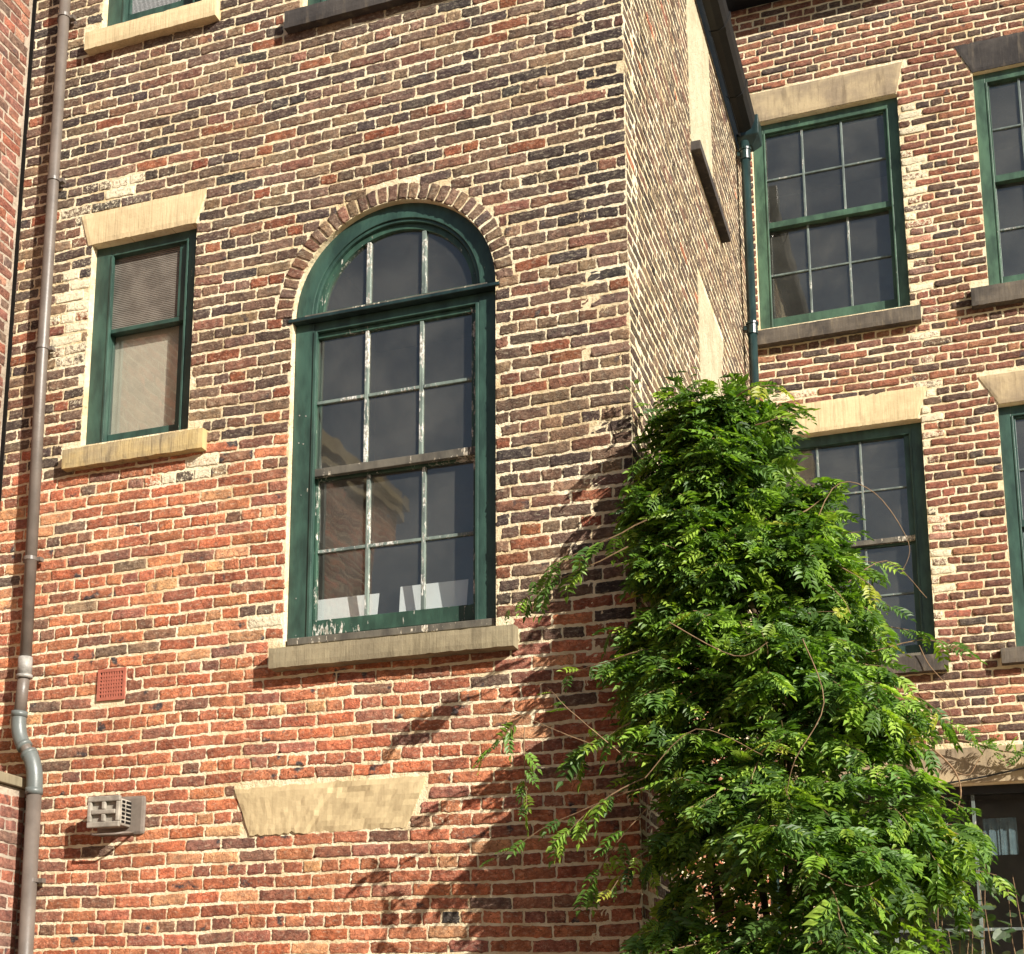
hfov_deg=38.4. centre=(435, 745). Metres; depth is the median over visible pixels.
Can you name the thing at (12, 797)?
garden wall
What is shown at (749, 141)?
downpipe
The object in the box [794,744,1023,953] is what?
large window
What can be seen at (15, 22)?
brick house
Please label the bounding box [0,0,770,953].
brick house
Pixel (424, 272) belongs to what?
arched window
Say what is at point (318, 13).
window
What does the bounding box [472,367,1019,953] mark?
wisteria
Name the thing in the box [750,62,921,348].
window
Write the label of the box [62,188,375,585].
window
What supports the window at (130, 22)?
in the brick house at (386, 300)
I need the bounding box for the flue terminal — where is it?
[86,795,146,836]
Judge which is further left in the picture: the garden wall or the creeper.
the garden wall
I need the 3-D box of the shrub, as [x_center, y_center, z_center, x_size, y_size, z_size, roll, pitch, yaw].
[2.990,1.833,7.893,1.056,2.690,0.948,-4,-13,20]
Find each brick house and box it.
[0,0,32,446]
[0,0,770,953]
[726,0,1023,953]
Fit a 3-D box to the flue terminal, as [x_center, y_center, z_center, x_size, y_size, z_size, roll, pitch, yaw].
[-1.911,0.419,8.762,0.330,0.257,0.190,-4,-13,20]
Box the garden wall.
[0,771,25,953]
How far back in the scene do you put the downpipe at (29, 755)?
9.38 m
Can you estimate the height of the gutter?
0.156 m
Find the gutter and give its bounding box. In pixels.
[702,0,754,132]
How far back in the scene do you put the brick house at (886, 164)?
13.21 m
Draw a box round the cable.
[942,767,1023,783]
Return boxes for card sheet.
[318,593,378,619]
[399,579,468,611]
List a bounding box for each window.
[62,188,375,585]
[84,0,219,55]
[268,203,517,671]
[284,0,420,33]
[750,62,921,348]
[773,386,948,674]
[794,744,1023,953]
[954,31,1023,309]
[978,370,1023,665]
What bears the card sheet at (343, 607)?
in the brick house at (386, 300)
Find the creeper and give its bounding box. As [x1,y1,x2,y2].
[915,645,1023,810]
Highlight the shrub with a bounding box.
[910,859,1023,953]
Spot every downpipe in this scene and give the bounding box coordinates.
[11,0,75,953]
[736,114,780,933]
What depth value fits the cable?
11.98 m
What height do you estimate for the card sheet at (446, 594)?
0.231 m

